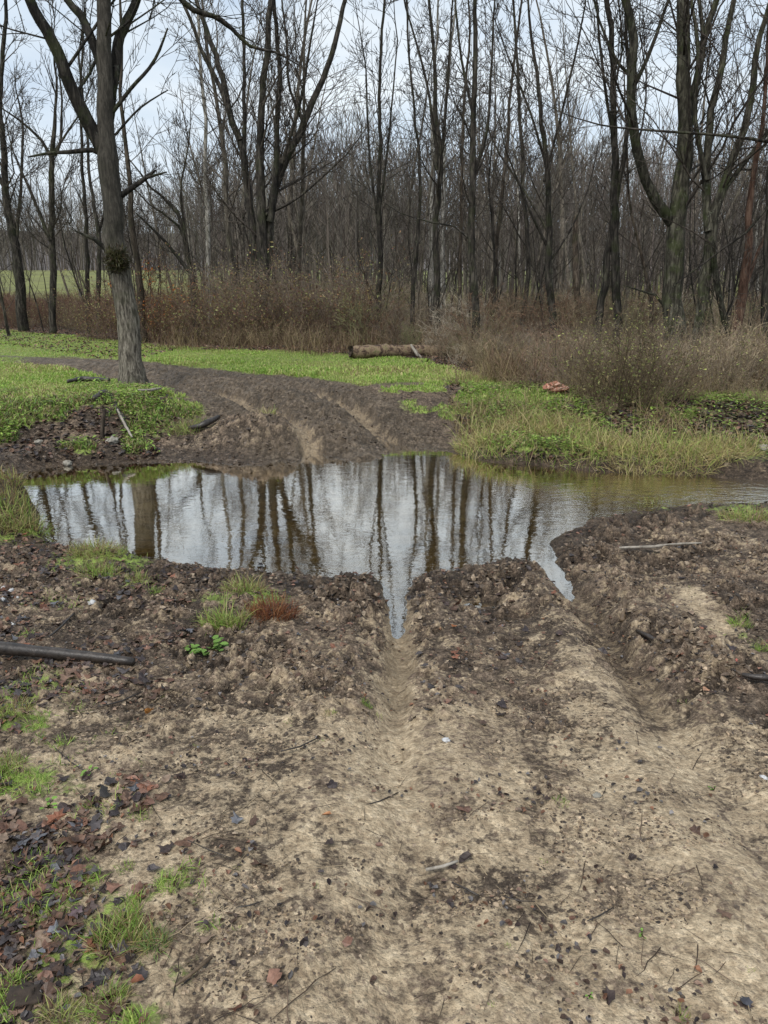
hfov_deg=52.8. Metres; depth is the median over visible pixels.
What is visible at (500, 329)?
dry weed clump
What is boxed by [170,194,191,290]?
slender tree
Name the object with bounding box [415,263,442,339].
sapling
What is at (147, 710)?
fallen leaf
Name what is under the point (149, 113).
sky
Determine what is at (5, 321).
sapling
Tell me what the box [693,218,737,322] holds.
sapling
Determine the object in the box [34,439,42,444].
rock
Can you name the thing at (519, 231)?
pale tree
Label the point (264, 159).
forest tree
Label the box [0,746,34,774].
grass tuft
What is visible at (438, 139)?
bare tree
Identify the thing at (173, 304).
bramble bush
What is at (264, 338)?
dry weed clump
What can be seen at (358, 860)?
fine twig debris
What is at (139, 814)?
grass tuft
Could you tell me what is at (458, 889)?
mud crumbs
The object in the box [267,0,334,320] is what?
forest tree
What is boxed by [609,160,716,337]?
sapling
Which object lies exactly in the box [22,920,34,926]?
fallen leaf
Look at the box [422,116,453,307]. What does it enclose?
forest tree
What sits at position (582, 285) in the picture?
forest tree
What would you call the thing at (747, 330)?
bare bush
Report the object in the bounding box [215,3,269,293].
forest tree
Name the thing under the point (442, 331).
dry weed clump
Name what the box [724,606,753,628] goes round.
grass tuft
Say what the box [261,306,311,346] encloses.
dry weed clump
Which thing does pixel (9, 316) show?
bramble bush
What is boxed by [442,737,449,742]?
stone
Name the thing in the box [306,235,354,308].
sapling
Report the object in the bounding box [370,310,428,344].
dry weed clump
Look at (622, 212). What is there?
forest tree
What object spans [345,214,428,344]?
sapling
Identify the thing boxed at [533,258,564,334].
sapling
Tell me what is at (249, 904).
fine twig
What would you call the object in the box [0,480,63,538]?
grass tuft
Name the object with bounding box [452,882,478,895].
stick
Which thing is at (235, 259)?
sapling
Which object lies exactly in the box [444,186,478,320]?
sapling
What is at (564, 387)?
broken bricks
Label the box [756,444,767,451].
rock
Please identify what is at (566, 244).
sapling
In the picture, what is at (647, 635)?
stick
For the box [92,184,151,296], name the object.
sapling
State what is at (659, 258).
sapling
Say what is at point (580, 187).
forest tree
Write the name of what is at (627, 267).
sapling
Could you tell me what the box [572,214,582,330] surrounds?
dead snag
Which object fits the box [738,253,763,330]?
sapling
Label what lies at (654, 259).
sapling
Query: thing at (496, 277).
sapling
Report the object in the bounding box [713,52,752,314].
forest tree
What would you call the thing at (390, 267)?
sapling
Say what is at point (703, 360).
bare bush
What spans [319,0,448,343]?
bare tree
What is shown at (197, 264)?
sapling
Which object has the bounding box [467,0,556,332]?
bare tree
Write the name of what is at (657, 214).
forest tree
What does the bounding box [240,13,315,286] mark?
forest tree
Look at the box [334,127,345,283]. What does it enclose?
forest tree
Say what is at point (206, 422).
stick
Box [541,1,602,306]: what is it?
forest tree
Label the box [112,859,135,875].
grass tuft
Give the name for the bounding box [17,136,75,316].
forest tree
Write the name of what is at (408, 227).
sapling
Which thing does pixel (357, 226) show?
slender tree
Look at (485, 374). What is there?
dry weed clump
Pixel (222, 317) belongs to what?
bramble bush
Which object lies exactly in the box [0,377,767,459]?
bank weeds
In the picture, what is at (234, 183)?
slender tree
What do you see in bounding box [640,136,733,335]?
sapling
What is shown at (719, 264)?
sapling
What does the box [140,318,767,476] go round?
straw grass
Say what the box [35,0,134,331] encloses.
bare tree
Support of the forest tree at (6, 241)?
on the ground at (392, 866)
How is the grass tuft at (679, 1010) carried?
on the ground at (392, 866)
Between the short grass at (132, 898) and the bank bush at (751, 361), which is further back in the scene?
the bank bush at (751, 361)
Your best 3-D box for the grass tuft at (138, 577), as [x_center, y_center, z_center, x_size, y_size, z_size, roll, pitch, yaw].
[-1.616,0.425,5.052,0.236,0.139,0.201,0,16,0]
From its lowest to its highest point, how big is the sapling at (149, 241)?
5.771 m
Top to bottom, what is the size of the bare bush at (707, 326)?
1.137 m
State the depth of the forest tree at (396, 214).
53.12 m
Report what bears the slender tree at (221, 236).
on the ground at (392, 866)
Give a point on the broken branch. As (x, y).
(415, 351)
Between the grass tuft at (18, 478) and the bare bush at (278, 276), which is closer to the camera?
the grass tuft at (18, 478)
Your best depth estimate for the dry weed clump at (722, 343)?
12.57 m
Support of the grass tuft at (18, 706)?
on the ground at (392, 866)
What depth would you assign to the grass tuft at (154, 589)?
4.80 m
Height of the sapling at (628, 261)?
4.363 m
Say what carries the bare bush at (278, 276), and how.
on the ground at (392, 866)
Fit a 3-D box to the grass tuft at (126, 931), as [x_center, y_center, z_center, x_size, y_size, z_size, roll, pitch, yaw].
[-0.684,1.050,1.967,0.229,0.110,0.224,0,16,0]
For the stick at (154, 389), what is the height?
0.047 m
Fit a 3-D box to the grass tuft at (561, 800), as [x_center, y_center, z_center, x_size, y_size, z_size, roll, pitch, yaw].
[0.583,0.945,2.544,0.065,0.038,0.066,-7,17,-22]
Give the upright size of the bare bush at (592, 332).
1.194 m
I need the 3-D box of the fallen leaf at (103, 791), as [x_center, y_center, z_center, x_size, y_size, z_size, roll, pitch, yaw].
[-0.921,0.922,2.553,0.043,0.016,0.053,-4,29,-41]
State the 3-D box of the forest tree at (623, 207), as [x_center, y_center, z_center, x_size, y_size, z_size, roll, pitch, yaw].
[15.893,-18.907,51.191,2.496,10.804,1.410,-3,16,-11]
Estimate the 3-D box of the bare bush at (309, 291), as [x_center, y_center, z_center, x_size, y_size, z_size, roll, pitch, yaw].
[-1.861,-6.088,20.997,4.994,2.985,4.428,-9,18,-30]
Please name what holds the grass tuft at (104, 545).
on the ground at (392, 866)
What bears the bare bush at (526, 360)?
on the ground at (392, 866)
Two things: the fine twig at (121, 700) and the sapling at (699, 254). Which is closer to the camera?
the fine twig at (121, 700)
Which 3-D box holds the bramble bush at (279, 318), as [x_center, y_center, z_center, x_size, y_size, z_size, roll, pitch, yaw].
[-2.241,-5.936,21.029,3.846,2.914,4.370,-3,16,-9]
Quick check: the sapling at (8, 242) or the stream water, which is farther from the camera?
the sapling at (8, 242)
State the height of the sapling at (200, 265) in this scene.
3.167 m
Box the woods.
[0,70,767,314]
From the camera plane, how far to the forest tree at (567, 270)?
39.17 m
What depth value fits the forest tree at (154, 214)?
30.91 m
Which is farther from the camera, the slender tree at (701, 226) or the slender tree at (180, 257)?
the slender tree at (180, 257)
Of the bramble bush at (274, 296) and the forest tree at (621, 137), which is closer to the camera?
the bramble bush at (274, 296)
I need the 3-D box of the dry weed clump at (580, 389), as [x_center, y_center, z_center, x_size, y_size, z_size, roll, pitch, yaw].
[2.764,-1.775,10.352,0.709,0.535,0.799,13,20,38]
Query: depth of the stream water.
6.89 m
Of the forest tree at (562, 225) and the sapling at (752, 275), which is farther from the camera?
the forest tree at (562, 225)
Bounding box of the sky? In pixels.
[0,0,767,233]
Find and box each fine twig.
[52,745,86,771]
[97,691,142,707]
[188,840,230,857]
[236,900,263,907]
[281,737,318,751]
[362,792,398,805]
[505,896,534,901]
[587,907,613,920]
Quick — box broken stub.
[100,408,105,438]
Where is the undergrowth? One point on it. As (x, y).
(566, 305)
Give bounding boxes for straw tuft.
[446,416,523,453]
[489,407,568,434]
[522,404,600,438]
[558,420,635,463]
[597,431,680,477]
[649,434,732,479]
[688,428,767,463]
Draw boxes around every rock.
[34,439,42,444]
[63,460,71,465]
[105,435,118,444]
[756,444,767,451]
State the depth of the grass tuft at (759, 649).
3.70 m
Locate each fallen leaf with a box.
[11,844,22,851]
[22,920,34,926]
[68,905,82,918]
[99,785,109,796]
[130,974,144,982]
[145,708,152,713]
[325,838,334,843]
[738,996,752,1006]
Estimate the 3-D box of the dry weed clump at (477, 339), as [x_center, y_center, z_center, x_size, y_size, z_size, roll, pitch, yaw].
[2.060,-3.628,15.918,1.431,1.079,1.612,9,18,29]
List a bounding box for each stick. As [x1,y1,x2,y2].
[50,612,74,635]
[67,376,110,382]
[91,389,128,431]
[117,409,132,437]
[138,387,160,390]
[175,955,212,986]
[188,415,220,429]
[426,860,458,871]
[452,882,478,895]
[619,542,701,548]
[619,596,626,621]
[636,629,661,643]
[742,673,767,680]
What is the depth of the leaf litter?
2.54 m
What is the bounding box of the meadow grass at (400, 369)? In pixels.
[0,330,767,452]
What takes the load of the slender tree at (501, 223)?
on the ground at (392, 866)
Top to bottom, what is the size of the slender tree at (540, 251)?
9.839 m
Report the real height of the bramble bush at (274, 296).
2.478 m
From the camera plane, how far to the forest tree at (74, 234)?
55.35 m
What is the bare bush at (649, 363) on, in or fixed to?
on the ground at (392, 866)
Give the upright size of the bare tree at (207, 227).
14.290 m
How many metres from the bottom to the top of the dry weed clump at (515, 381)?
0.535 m
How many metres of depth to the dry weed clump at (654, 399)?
9.72 m
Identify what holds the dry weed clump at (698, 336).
on the ground at (392, 866)
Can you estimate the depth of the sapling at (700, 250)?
18.70 m
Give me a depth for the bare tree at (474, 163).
16.25 m
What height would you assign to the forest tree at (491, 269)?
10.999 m
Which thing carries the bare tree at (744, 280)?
on the ground at (392, 866)
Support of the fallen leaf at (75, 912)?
on the ground at (392, 866)
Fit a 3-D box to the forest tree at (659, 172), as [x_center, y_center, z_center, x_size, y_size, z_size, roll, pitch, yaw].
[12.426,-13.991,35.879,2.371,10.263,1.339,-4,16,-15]
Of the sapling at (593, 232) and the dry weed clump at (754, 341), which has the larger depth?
the sapling at (593, 232)
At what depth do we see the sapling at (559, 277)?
25.11 m
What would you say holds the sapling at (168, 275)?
on the ground at (392, 866)
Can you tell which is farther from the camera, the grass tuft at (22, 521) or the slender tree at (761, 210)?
the slender tree at (761, 210)
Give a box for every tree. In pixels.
[0,0,71,331]
[0,0,97,333]
[0,0,299,385]
[0,190,14,278]
[0,205,21,302]
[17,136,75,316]
[25,155,90,293]
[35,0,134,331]
[45,0,139,333]
[48,158,93,294]
[56,137,81,297]
[69,0,184,341]
[86,82,222,338]
[127,0,249,326]
[127,77,179,319]
[151,0,393,338]
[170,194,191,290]
[173,62,239,299]
[176,189,188,298]
[181,173,236,291]
[187,0,265,333]
[214,136,246,246]
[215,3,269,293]
[237,65,293,232]
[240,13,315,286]
[248,121,272,206]
[249,0,339,284]
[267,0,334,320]
[269,0,333,317]
[276,53,342,288]
[296,141,322,274]
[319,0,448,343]
[326,0,562,349]
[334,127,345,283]
[336,133,383,287]
[357,103,430,287]
[362,117,391,282]
[379,0,522,341]
[381,21,444,293]
[383,0,466,343]
[384,0,466,324]
[387,132,406,268]
[393,14,465,323]
[395,0,506,328]
[422,0,505,338]
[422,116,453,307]
[434,0,624,343]
[439,154,502,295]
[441,51,498,318]
[446,61,534,303]
[448,115,498,311]
[457,49,522,299]
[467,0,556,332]
[468,109,509,299]
[475,0,767,344]
[476,17,516,311]
[477,0,596,337]
[479,38,596,322]
[482,74,520,300]
[500,70,542,274]
[510,121,541,302]
[516,0,672,349]
[524,0,606,300]
[535,82,652,292]
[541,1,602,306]
[544,37,591,314]
[547,0,767,346]
[557,190,592,282]
[566,0,767,351]
[567,101,662,299]
[569,135,593,273]
[583,0,701,340]
[585,0,706,347]
[608,155,633,292]
[611,167,666,300]
[617,138,640,278]
[622,141,649,293]
[623,98,677,306]
[637,134,673,309]
[640,125,677,293]
[651,104,733,273]
[660,115,744,292]
[673,0,767,309]
[702,62,767,287]
[704,24,767,346]
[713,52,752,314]
[725,154,757,300]
[733,120,766,296]
[735,90,767,282]
[739,86,767,315]
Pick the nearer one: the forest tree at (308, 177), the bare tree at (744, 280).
the bare tree at (744, 280)
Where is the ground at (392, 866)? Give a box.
[0,230,767,1023]
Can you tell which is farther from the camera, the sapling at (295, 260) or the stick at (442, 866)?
the sapling at (295, 260)
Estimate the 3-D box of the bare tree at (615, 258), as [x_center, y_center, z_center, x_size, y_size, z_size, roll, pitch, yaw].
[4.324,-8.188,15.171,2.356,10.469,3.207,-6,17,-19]
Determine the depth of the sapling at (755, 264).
27.87 m
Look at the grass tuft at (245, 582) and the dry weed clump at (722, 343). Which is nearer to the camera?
the grass tuft at (245, 582)
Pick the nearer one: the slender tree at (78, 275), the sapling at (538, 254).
the sapling at (538, 254)
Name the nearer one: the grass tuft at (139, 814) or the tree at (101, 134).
the grass tuft at (139, 814)
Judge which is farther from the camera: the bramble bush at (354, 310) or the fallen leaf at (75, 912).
the bramble bush at (354, 310)
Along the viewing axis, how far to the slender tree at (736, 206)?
47.67 m
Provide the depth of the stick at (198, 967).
1.84 m
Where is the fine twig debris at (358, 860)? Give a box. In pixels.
[0,524,767,1023]
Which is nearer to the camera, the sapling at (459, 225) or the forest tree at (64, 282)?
the sapling at (459, 225)
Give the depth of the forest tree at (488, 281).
38.92 m
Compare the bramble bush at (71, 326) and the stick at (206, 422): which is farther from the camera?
the bramble bush at (71, 326)
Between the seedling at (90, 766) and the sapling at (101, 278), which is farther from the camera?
the sapling at (101, 278)
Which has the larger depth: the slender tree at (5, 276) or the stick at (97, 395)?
the slender tree at (5, 276)
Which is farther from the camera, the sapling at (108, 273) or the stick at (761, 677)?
the sapling at (108, 273)
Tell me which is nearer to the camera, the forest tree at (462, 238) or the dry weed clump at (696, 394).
the dry weed clump at (696, 394)
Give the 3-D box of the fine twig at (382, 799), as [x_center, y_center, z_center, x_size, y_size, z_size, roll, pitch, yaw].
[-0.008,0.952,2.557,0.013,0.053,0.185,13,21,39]
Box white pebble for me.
[87,599,95,604]
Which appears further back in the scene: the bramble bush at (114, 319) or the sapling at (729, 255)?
the bramble bush at (114, 319)
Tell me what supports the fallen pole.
on the ground at (392, 866)
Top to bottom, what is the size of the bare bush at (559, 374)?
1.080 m
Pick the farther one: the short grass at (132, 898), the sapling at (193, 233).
the sapling at (193, 233)
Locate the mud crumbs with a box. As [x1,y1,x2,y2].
[0,373,767,1023]
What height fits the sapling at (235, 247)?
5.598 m
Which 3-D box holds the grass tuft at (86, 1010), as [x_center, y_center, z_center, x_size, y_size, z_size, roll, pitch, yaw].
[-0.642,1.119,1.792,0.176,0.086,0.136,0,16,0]
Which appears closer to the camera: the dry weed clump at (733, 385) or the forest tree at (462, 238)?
the dry weed clump at (733, 385)
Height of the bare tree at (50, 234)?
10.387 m
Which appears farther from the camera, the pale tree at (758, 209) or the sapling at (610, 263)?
the pale tree at (758, 209)
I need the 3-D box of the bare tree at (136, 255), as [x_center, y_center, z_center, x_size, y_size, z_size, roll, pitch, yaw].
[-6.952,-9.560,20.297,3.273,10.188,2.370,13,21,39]
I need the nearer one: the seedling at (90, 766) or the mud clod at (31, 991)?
the mud clod at (31, 991)
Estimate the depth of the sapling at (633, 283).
27.55 m
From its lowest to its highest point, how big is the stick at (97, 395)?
0.401 m
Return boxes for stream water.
[3,440,767,619]
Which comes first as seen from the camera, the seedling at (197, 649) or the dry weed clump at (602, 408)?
the seedling at (197, 649)
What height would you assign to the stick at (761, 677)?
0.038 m
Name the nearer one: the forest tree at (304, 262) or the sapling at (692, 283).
the sapling at (692, 283)
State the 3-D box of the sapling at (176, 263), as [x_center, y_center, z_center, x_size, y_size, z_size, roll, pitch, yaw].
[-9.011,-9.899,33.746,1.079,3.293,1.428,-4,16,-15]
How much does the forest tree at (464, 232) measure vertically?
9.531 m
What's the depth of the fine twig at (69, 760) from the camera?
2.76 m
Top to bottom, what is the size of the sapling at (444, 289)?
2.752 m
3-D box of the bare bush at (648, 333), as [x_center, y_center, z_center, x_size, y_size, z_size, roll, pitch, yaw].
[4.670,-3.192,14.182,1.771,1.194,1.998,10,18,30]
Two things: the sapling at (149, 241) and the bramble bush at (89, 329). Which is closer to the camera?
the bramble bush at (89, 329)
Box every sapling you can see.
[0,189,36,272]
[0,200,22,335]
[0,201,42,318]
[0,243,31,334]
[1,234,43,330]
[18,216,62,311]
[19,149,93,327]
[63,156,147,299]
[83,245,113,330]
[87,172,154,321]
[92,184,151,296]
[121,186,191,290]
[124,187,192,325]
[141,230,175,295]
[144,250,191,324]
[158,178,225,293]
[164,248,187,286]
[174,199,222,309]
[177,235,220,334]
[180,151,278,309]
[191,230,213,292]
[208,189,283,291]
[213,194,277,290]
[233,221,283,283]
[266,138,332,284]
[270,239,286,280]
[272,193,308,328]
[274,173,330,283]
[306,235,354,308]
[326,164,404,325]
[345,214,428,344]
[371,246,405,294]
[376,155,439,302]
[379,246,431,333]
[383,185,453,291]
[407,187,490,334]
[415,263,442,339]
[421,198,489,341]
[430,40,550,329]
[440,214,515,335]
[441,260,457,315]
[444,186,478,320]
[461,215,543,329]
[463,123,560,335]
[492,207,556,335]
[507,154,608,339]
[521,200,556,304]
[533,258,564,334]
[540,247,571,318]
[559,166,629,324]
[565,219,600,298]
[582,202,659,322]
[590,222,635,333]
[599,207,664,316]
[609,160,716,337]
[609,245,638,297]
[628,154,738,310]
[628,171,670,270]
[639,239,664,305]
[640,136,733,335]
[650,217,666,285]
[651,190,752,331]
[659,230,727,303]
[683,211,740,311]
[684,203,742,332]
[685,152,764,324]
[686,233,719,293]
[692,157,765,331]
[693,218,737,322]
[716,184,743,304]
[718,155,767,337]
[718,218,764,314]
[724,195,765,321]
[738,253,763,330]
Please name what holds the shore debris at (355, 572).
on the ground at (392, 866)
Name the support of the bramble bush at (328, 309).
on the ground at (392, 866)
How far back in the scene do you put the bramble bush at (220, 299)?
22.24 m
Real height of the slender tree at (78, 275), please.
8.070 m
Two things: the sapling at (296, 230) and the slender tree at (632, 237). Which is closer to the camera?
the sapling at (296, 230)
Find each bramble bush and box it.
[0,304,12,326]
[2,302,38,327]
[27,288,82,329]
[47,262,187,341]
[56,294,94,332]
[57,292,116,339]
[66,253,200,336]
[93,267,198,339]
[105,262,230,339]
[107,272,225,342]
[137,242,288,343]
[141,291,233,343]
[173,266,271,337]
[179,253,326,343]
[215,257,329,336]
[228,237,375,342]
[250,231,413,343]
[315,275,396,340]
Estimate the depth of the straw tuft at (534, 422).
9.32 m
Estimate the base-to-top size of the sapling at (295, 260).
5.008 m
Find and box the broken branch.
[410,344,422,357]
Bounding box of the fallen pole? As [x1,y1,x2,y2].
[0,641,134,665]
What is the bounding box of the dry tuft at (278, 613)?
[243,586,308,624]
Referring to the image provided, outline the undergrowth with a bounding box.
[0,273,767,381]
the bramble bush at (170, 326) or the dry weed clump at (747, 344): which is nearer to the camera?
the dry weed clump at (747, 344)
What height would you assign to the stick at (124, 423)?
0.253 m
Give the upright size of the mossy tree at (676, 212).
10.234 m
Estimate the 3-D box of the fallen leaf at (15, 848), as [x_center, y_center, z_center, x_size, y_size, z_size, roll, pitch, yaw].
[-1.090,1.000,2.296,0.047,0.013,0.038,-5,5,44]
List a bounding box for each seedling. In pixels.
[39,796,56,808]
[80,765,97,775]
[184,635,228,654]
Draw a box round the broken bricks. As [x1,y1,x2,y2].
[542,381,569,392]
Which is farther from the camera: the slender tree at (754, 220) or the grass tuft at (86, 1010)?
the slender tree at (754, 220)
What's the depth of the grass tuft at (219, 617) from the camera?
4.25 m
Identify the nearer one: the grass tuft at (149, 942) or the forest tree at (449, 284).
the grass tuft at (149, 942)
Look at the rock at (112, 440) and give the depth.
9.00 m
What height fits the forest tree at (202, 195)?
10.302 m
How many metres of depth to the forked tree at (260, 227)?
21.18 m
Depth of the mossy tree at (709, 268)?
14.22 m
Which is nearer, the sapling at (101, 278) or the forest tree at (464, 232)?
the sapling at (101, 278)
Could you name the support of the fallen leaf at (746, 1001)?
on the ground at (392, 866)
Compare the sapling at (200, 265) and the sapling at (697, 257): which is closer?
the sapling at (200, 265)
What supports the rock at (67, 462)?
on the ground at (392, 866)
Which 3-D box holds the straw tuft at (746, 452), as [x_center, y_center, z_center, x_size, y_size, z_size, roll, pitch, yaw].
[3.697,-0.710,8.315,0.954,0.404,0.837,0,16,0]
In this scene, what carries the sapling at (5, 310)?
on the ground at (392, 866)
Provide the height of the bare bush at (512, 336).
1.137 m
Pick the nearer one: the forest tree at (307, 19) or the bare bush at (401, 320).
the bare bush at (401, 320)
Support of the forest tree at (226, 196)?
on the ground at (392, 866)
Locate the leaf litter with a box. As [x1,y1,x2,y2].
[0,323,767,1023]
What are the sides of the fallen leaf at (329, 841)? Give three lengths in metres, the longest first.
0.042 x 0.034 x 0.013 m
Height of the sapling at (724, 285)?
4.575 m
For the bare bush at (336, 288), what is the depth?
21.18 m
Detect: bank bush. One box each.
[531,295,762,410]
[636,314,767,389]
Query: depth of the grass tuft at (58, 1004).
1.78 m
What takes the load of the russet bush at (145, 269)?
on the ground at (392, 866)
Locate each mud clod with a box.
[2,982,43,1012]
[345,572,353,579]
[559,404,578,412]
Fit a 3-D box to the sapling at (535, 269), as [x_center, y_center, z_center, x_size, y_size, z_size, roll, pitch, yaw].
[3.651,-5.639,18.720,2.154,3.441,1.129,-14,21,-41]
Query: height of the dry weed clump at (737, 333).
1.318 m
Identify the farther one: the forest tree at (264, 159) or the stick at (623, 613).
the forest tree at (264, 159)
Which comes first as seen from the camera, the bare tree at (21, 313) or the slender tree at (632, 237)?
the bare tree at (21, 313)
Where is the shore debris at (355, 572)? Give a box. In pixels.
[0,478,766,615]
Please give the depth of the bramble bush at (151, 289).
23.67 m
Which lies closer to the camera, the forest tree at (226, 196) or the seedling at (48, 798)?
the seedling at (48, 798)
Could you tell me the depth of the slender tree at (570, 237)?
50.80 m
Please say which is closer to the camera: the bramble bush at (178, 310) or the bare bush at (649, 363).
the bare bush at (649, 363)
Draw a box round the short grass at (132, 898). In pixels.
[0,500,761,1023]
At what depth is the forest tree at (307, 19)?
32.09 m
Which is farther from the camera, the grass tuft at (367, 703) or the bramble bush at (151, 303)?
the bramble bush at (151, 303)
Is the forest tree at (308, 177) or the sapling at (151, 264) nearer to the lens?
the sapling at (151, 264)
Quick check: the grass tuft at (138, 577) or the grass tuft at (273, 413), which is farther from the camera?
the grass tuft at (273, 413)
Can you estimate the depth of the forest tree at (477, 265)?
38.15 m
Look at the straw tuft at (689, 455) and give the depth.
8.17 m
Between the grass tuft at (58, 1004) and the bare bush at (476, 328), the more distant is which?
the bare bush at (476, 328)
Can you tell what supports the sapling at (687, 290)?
on the ground at (392, 866)
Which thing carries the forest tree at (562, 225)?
on the ground at (392, 866)
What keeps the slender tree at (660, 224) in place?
on the ground at (392, 866)
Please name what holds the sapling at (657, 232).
on the ground at (392, 866)
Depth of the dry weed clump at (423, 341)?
18.34 m
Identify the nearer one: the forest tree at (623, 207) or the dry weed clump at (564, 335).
the dry weed clump at (564, 335)
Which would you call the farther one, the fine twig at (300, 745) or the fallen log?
the fallen log
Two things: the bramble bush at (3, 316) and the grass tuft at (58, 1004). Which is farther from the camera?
the bramble bush at (3, 316)
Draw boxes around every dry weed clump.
[204,311,246,344]
[237,307,293,345]
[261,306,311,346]
[282,309,336,346]
[320,318,362,345]
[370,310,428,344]
[411,315,459,345]
[413,308,461,345]
[427,315,479,349]
[452,312,516,360]
[468,352,504,380]
[475,307,531,348]
[494,353,541,388]
[528,314,604,354]
[532,358,577,393]
[558,365,615,398]
[572,316,651,354]
[578,388,619,414]
[621,369,677,409]
[647,308,750,365]
[663,351,711,387]
[665,373,724,401]
[679,306,767,371]
[692,298,767,358]
[704,304,767,378]
[709,358,766,398]
[722,319,767,379]
[730,366,767,404]
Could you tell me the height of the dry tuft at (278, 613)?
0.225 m
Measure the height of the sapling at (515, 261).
5.639 m
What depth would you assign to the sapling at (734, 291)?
16.07 m
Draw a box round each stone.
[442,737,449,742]
[592,792,601,797]
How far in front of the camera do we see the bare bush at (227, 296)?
21.04 m
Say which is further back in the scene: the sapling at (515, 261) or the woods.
the woods
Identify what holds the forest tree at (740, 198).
on the ground at (392, 866)
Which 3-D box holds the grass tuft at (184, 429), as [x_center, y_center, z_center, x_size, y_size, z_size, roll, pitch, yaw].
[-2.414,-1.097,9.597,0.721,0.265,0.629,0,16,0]
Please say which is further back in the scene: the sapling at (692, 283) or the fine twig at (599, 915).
the sapling at (692, 283)
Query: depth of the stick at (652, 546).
5.55 m
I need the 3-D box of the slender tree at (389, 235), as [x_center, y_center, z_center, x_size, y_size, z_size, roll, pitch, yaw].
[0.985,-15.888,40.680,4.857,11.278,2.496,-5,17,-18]
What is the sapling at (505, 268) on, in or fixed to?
on the ground at (392, 866)
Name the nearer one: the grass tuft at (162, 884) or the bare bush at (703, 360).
the grass tuft at (162, 884)
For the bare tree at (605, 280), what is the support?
on the ground at (392, 866)
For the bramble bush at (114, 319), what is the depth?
21.59 m
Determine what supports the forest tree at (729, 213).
on the ground at (392, 866)
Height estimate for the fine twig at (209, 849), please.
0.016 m
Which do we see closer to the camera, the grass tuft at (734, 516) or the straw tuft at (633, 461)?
the grass tuft at (734, 516)
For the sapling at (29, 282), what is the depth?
26.32 m
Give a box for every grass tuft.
[0,465,42,516]
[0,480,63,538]
[0,695,36,721]
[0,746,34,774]
[33,988,88,1023]
[63,535,129,560]
[67,557,122,579]
[74,968,140,1023]
[75,901,157,971]
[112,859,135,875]
[121,565,150,582]
[125,804,152,821]
[126,913,177,962]
[145,586,166,594]
[145,865,185,896]
[162,414,213,436]
[193,597,257,637]
[216,570,270,596]
[252,405,282,414]
[361,696,372,708]
[552,795,568,808]
[673,1001,692,1023]
[712,500,767,524]
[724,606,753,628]
[749,639,767,651]
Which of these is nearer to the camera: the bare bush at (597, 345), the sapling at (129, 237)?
the bare bush at (597, 345)
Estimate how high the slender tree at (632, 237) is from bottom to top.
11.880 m
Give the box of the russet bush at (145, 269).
[108,258,213,340]
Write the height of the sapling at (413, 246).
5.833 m
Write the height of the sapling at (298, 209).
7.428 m
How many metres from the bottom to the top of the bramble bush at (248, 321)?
2.430 m
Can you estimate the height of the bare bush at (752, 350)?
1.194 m
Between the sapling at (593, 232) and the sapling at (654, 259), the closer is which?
the sapling at (593, 232)
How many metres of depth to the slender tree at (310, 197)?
49.94 m
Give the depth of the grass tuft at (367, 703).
3.19 m
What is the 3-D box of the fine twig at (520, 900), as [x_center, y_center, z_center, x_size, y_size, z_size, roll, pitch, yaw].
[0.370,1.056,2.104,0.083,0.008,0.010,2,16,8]
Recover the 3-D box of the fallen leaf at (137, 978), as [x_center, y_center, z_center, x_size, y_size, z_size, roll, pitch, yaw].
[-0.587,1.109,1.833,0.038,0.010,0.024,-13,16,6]
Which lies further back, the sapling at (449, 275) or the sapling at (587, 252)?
the sapling at (587, 252)
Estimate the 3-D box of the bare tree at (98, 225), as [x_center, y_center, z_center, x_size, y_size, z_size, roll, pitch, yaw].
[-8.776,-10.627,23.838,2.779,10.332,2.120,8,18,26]
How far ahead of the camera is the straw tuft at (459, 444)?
9.23 m
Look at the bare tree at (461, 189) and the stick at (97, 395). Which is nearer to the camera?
the stick at (97, 395)
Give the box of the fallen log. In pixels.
[348,343,463,358]
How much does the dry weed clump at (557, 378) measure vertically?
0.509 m
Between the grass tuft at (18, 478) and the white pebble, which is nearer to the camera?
the white pebble
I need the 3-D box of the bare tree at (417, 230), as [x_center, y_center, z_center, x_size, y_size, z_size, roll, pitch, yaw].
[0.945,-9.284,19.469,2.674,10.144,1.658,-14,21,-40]
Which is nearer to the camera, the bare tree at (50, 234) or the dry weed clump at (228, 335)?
the dry weed clump at (228, 335)
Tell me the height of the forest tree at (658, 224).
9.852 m
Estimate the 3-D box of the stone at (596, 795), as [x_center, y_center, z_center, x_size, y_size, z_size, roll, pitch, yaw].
[0.716,0.951,2.595,0.030,0.012,0.039,11,19,33]
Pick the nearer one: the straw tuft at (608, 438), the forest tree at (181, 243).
the straw tuft at (608, 438)
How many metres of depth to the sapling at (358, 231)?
20.16 m
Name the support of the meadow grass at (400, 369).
on the ground at (392, 866)
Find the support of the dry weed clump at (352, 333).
on the ground at (392, 866)
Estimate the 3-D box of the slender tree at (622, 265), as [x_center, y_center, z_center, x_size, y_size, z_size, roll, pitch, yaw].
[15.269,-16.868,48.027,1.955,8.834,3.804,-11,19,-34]
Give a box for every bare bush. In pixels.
[159,250,303,341]
[167,236,362,342]
[193,233,378,338]
[217,230,418,341]
[288,249,422,340]
[356,294,441,343]
[439,307,519,350]
[468,307,558,353]
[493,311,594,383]
[529,319,636,389]
[545,308,676,376]
[548,305,632,362]
[575,323,708,392]
[586,306,693,354]
[600,320,747,398]
[651,307,730,356]
[664,318,767,393]
[686,313,767,391]
[704,309,767,352]

